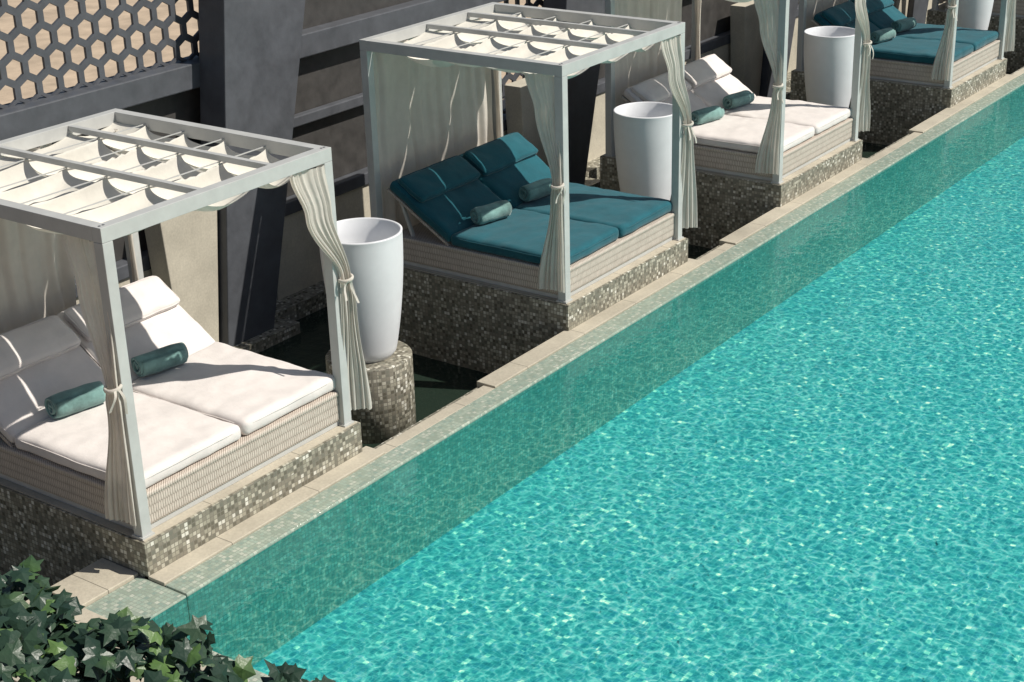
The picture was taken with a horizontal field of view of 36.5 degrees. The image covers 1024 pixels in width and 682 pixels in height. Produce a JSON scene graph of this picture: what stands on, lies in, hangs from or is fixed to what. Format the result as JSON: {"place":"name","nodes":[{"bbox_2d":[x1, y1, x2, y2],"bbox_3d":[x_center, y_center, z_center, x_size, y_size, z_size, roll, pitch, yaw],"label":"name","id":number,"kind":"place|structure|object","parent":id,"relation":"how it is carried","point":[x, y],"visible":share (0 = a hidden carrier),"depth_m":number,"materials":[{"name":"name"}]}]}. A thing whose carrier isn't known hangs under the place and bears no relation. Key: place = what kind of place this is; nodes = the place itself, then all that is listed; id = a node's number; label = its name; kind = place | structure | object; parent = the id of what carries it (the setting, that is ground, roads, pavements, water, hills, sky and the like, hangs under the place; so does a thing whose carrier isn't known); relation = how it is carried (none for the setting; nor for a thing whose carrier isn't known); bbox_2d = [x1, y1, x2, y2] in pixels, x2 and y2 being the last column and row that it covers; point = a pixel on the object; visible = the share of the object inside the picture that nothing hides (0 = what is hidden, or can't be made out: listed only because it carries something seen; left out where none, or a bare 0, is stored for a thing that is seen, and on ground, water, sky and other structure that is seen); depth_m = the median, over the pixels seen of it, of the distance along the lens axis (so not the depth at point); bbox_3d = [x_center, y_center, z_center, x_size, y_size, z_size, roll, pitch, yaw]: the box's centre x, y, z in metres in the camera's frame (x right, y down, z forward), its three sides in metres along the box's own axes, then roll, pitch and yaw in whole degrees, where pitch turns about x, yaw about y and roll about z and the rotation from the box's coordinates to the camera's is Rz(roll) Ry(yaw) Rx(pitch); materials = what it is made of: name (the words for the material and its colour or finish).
{"place":"outdoors","nodes":[
{"label":"outdoors","id":0,"kind":"place"},
{"bbox_2d":[0,0,543,108],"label":"terrace paving","id":1,"kind":"structure","parent":0,"point":[21,46],"depth_m":30.90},
{"bbox_2d":[24,72,1011,600],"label":"channel water","id":2,"kind":"structure","parent":0,"point":[438,384],"depth_m":15.32,"materials":[{"name":"green liquid"}]},
{"bbox_2d":[0,420,362,588],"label":"mosaic plinth","id":3,"kind":"structure","parent":2,"relation":"in","point":[63,540],"depth_m":11.03,"materials":[{"name":"beige tile"}]},
{"bbox_2d":[0,276,339,529],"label":"daybed","id":4,"kind":"object","parent":3,"relation":"on","point":[213,417],"visible":0.78,"depth_m":11.36,"materials":[{"name":"white fabric"}]},
{"bbox_2d":[44,381,105,418],"bbox_3d":[-3.169,0.426,11.298,0.426,0.178,0.182,-21,64,-38],"label":"rolled towel","id":5,"kind":"object","parent":4,"relation":"on","point":[73,400],"visible":1,"depth_m":11.22,"materials":[{"name":"teal fabric"}]},
{"bbox_2d":[131,342,187,376],"bbox_3d":[-2.705,0.143,11.939,0.426,0.180,0.182,-20,63,-37],"label":"rolled towel","id":6,"kind":"object","parent":4,"relation":"on","point":[160,359],"visible":1,"depth_m":11.87,"materials":[{"name":"teal fabric"}]},
{"bbox_2d":[0,108,371,540],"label":"cabana","id":7,"kind":"object","parent":3,"relation":"on","point":[72,204],"visible":0.88,"depth_m":11.15,"materials":[{"name":"silver metal"}]},
{"bbox_2d":[234,317,300,352],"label":"plinth","id":8,"kind":"structure","parent":2,"relation":"in","point":[283,329],"depth_m":15.83,"materials":[{"name":"grey tile"}]},
{"bbox_2d":[144,210,218,341],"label":"buttress","id":9,"kind":"structure","parent":8,"relation":"on","point":[183,252],"depth_m":14.94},
{"bbox_2d":[198,0,304,346],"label":"column shaft","id":10,"kind":"object","parent":8,"relation":"on","point":[249,55],"visible":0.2,"depth_m":15.21,"materials":[{"name":"grey concrete"}]},
{"bbox_2d":[0,0,505,140],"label":"steel beam","id":11,"kind":"structure","parent":10,"relation":"attached to","point":[122,91],"depth_m":14.67,"materials":[{"name":"grey metal"}]},
{"bbox_2d":[0,0,198,108],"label":"hexagonal lattice screen","id":12,"kind":"object","parent":11,"relation":"attached to","point":[11,54],"visible":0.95,"depth_m":13.91,"materials":[{"name":"grey metal"}]},
{"bbox_2d":[325,341,415,443],"bbox_3d":[-1.256,0.575,13.955,0.770,1.000,0.770,14,27,33],"label":"mosaic pedestal","id":13,"kind":"object","parent":2,"relation":"in","point":[391,413],"visible":0.27,"depth_m":13.61,"materials":[{"name":"grey tile"}]},
{"bbox_2d":[319,217,402,362],"bbox_3d":[-1.286,-0.420,13.539,0.724,1.155,0.724,14,27,33],"label":"white planter","id":14,"kind":"object","parent":13,"relation":"on","point":[373,248],"visible":0.68,"depth_m":13.31,"materials":[{"name":"ceramic"}]},
{"bbox_2d":[398,237,687,373],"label":"mosaic plinth","id":15,"kind":"structure","parent":2,"relation":"in","point":[481,326],"depth_m":14.93,"materials":[{"name":"beige tile"}]},
{"bbox_2d":[359,2,696,303],"bbox_3d":[0.188,-1.933,15.166,2.429,2.197,2.388,14,27,33],"label":"cabana","id":16,"kind":"object","parent":15,"relation":"on","point":[432,90],"visible":0.89,"depth_m":15.12,"materials":[{"name":"silver metal"}]},
{"bbox_2d":[387,132,674,298],"bbox_3d":[0.217,-1.324,15.412,2.095,0.879,2.066,14,27,33],"label":"daybed","id":17,"kind":"object","parent":15,"relation":"on","point":[612,231],"visible":0.88,"depth_m":15.08,"materials":[{"name":"teal fabric"}]},
{"bbox_2d":[470,200,511,224],"bbox_3d":[-0.202,-1.252,15.091,0.426,0.180,0.184,-20,63,-36],"label":"rolled towel","id":18,"kind":"object","parent":17,"relation":"on","point":[491,212],"visible":1,"depth_m":15.01,"materials":[{"name":"teal fabric"}]},
{"bbox_2d":[519,178,551,201],"bbox_3d":[0.262,-1.535,15.733,0.426,0.182,0.179,-23,65,-40],"label":"rolled towel","id":19,"kind":"object","parent":17,"relation":"on","point":[537,189],"visible":0.93,"depth_m":15.64,"materials":[{"name":"teal fabric"}]},
{"bbox_2d":[583,177,599,187],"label":"steel column","id":20,"kind":"structure","parent":2,"relation":"in","point":[591,182],"depth_m":20.35,"materials":[{"name":"grey metal"}]},
{"bbox_2d":[504,78,548,166],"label":"buttress","id":21,"kind":"structure","parent":20,"relation":"on","point":[520,114],"depth_m":19.07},
{"bbox_2d":[543,0,604,183],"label":"column shaft","id":22,"kind":"object","parent":20,"relation":"on","point":[582,89],"visible":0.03,"depth_m":19.86,"materials":[{"name":"grey metal"}]},
{"bbox_2d":[600,139,862,248],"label":"mosaic plinth","id":23,"kind":"structure","parent":2,"relation":"in","point":[727,204],"depth_m":17.93,"materials":[{"name":"beige tile"}]},
{"bbox_2d":[620,54,852,180],"bbox_3d":[2.718,-2.740,18.611,2.095,0.882,2.066,14,27,33],"label":"daybed","id":24,"kind":"object","parent":23,"relation":"on","point":[729,142],"visible":0.73,"depth_m":18.26,"materials":[{"name":"white fabric"}]},
{"bbox_2d":[691,106,724,124],"bbox_3d":[2.299,-2.666,18.291,0.427,0.180,0.183,-18,62,-34],"label":"rolled towel","id":25,"kind":"object","parent":24,"relation":"on","point":[706,115],"visible":1,"depth_m":18.21,"materials":[{"name":"teal fabric"}]},
{"bbox_2d":[722,90,754,108],"bbox_3d":[2.764,-2.950,18.932,0.427,0.180,0.183,-21,64,-38],"label":"rolled towel","id":26,"kind":"object","parent":24,"relation":"on","point":[737,99],"visible":1,"depth_m":18.84,"materials":[{"name":"teal fabric"}]},
{"bbox_2d":[604,0,873,183],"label":"cabana","id":27,"kind":"object","parent":23,"relation":"on","point":[632,68],"visible":0.66,"depth_m":18.42,"materials":[{"name":"white fabric"}]},
{"bbox_2d":[771,87,790,99],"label":"steel column","id":28,"kind":"structure","parent":2,"relation":"in","point":[788,89],"depth_m":24.51,"materials":[{"name":"grey metal"}]},
{"bbox_2d":[730,0,763,95],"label":"buttress","id":29,"kind":"structure","parent":28,"relation":"on","point":[747,46],"depth_m":23.54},
{"bbox_2d":[759,0,797,97],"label":"column shaft","id":30,"kind":"object","parent":28,"relation":"on","point":[766,83],"depth_m":24.15,"materials":[{"name":"grey concrete"}]},
{"bbox_2d":[790,58,1006,145],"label":"mosaic plinth","id":31,"kind":"structure","parent":2,"relation":"in","point":[899,110],"depth_m":21.78,"materials":[{"name":"grey tile"}]},
{"bbox_2d":[795,0,1015,88],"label":"cabana","id":32,"kind":"object","parent":31,"relation":"on","point":[942,67],"visible":0.54,"depth_m":22.26,"materials":[{"name":"white fabric"}]},
{"bbox_2d":[811,0,1000,86],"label":"daybed","id":33,"kind":"object","parent":31,"relation":"on","point":[908,56],"visible":0.69,"depth_m":22.00,"materials":[{"name":"teal fabric"}]},
{"bbox_2d":[870,28,895,42],"bbox_3d":[5.288,-4.358,22.114,0.426,0.181,0.182,-20,63,-37],"label":"rolled towel","id":34,"kind":"object","parent":33,"relation":"on","point":[882,35],"visible":0.99,"depth_m":22.03,"materials":[{"name":"teal fabric"}]},
{"bbox_2d":[891,17,916,31],"bbox_3d":[5.752,-4.640,22.756,0.426,0.181,0.184,-20,63,-36],"label":"rolled towel","id":35,"kind":"object","parent":33,"relation":"on","point":[904,24],"visible":0.99,"depth_m":22.66,"materials":[{"name":"teal fabric"}]},
{"bbox_2d":[926,2,1023,72],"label":"mosaic plinth","id":36,"kind":"structure","parent":2,"relation":"in","point":[1015,59],"depth_m":25.75,"materials":[{"name":"beige stone"}]},
{"bbox_2d":[931,0,945,9],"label":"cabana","id":37,"kind":"object","parent":36,"relation":"on","point":[935,3],"visible":0.9,"depth_m":26.27,"materials":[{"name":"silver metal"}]},
{"bbox_2d":[945,0,1023,16],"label":"daybed","id":38,"kind":"object","parent":36,"relation":"on","point":[1019,8],"visible":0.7,"depth_m":25.59,"materials":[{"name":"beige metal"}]},
{"bbox_3d":[7.407,-5.605,28.847,0.520,0.420,1.100,14,27,33],"label":"steel column","id":39,"kind":"object","parent":2,"relation":"in","visible":0},
{"bbox_2d":[893,0,908,16],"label":"buttress","id":40,"kind":"structure","parent":39,"relation":"on","point":[901,6],"depth_m":28.10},
{"bbox_2d":[907,0,928,23],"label":"column shaft","id":41,"kind":"object","parent":39,"relation":"on","point":[917,10],"depth_m":28.51,"materials":[{"name":"grey metal"}]},
{"bbox_2d":[613,102,671,199],"bbox_3d":[1.477,-1.982,17.073,0.724,1.155,0.724,14,27,33],"label":"white planter","id":42,"kind":"object","parent":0,"point":[643,140],"visible":0.7,"depth_m":16.79,"materials":[{"name":"ceramic"}]},
{"bbox_2d":[804,26,854,107],"bbox_3d":[4.211,-3.529,20.570,0.724,1.155,0.724,14,27,33],"label":"white planter","id":43,"kind":"object","parent":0,"point":[828,59],"visible":0.73,"depth_m":20.30,"materials":[{"name":"ceramic"}]},
{"bbox_2d":[957,0,993,29],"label":"white planter","id":44,"kind":"object","parent":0,"point":[974,14],"visible":0.41,"depth_m":24.15,"materials":[{"name":"ceramic"}]},
{"label":"ground","id":45,"kind":"structure","parent":0,"visible":0},
{"bbox_2d":[0,555,335,681],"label":"ivy hedge","id":46,"kind":"object","parent":45,"relation":"on","point":[44,637],"visible":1,"depth_m":4.36,"materials":[{"name":"plant"}]},
{"bbox_2d":[76,0,944,304],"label":"wall","id":47,"kind":"structure","parent":45,"relation":"on","point":[300,264],"depth_m":16.89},
{"bbox_2d":[74,4,798,297],"bbox_3d":[11.318,-9.232,34.065,0.350,0.137,72.000,14,27,33],"label":"wall ledge","id":48,"kind":"object","parent":47,"relation":"on","point":[346,183],"depth_m":17.08,"materials":[{"name":"grey metal"}]},
{"bbox_2d":[36,0,798,260],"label":"dark panel wall","id":49,"kind":"structure","parent":48,"relation":"on","point":[329,76],"depth_m":16.70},
{"bbox_2d":[502,0,543,113],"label":"hexagonal lattice screen","id":50,"kind":"object","parent":48,"relation":"on","point":[510,76],"visible":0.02,"depth_m":19.31,"materials":[{"name":"grey metal"}]},
{"bbox_2d":[253,137,1023,681],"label":"swimming pool","id":51,"kind":"structure","parent":45,"relation":"on","point":[819,479],"depth_m":12.67,"materials":[{"name":"liquid"}]},
{"bbox_2d":[13,68,1023,681],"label":"coping ledge","id":52,"kind":"object","parent":51,"relation":"attached to","point":[95,582],"visible":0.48,"depth_m":12.69,"materials":[{"name":"beige stone"}]},
{"bbox_2d":[374,67,1023,448],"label":"channel wall","id":53,"kind":"structure","parent":52,"relation":"on","point":[403,431],"depth_m":13.01,"materials":[{"name":"beige stone"}]},
{"bbox_2d":[85,73,1023,681],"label":"pool rim","id":54,"kind":"object","parent":51,"relation":"attached to","point":[275,585],"visible":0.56,"depth_m":13.35,"materials":[{"name":"tile"}]},
{"bbox_3d":[-6.087,2.027,11.587,0.520,0.420,1.100,14,27,33],"label":"steel column","id":55,"kind":"object","parent":45,"relation":"on","visible":0},
{"bbox_2d":[275,14,926,320],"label":"mosaic kerb","id":56,"kind":"structure","parent":55,"relation":"on","point":[302,303],"depth_m":16.61,"materials":[{"name":"grey tile"}]}
]}

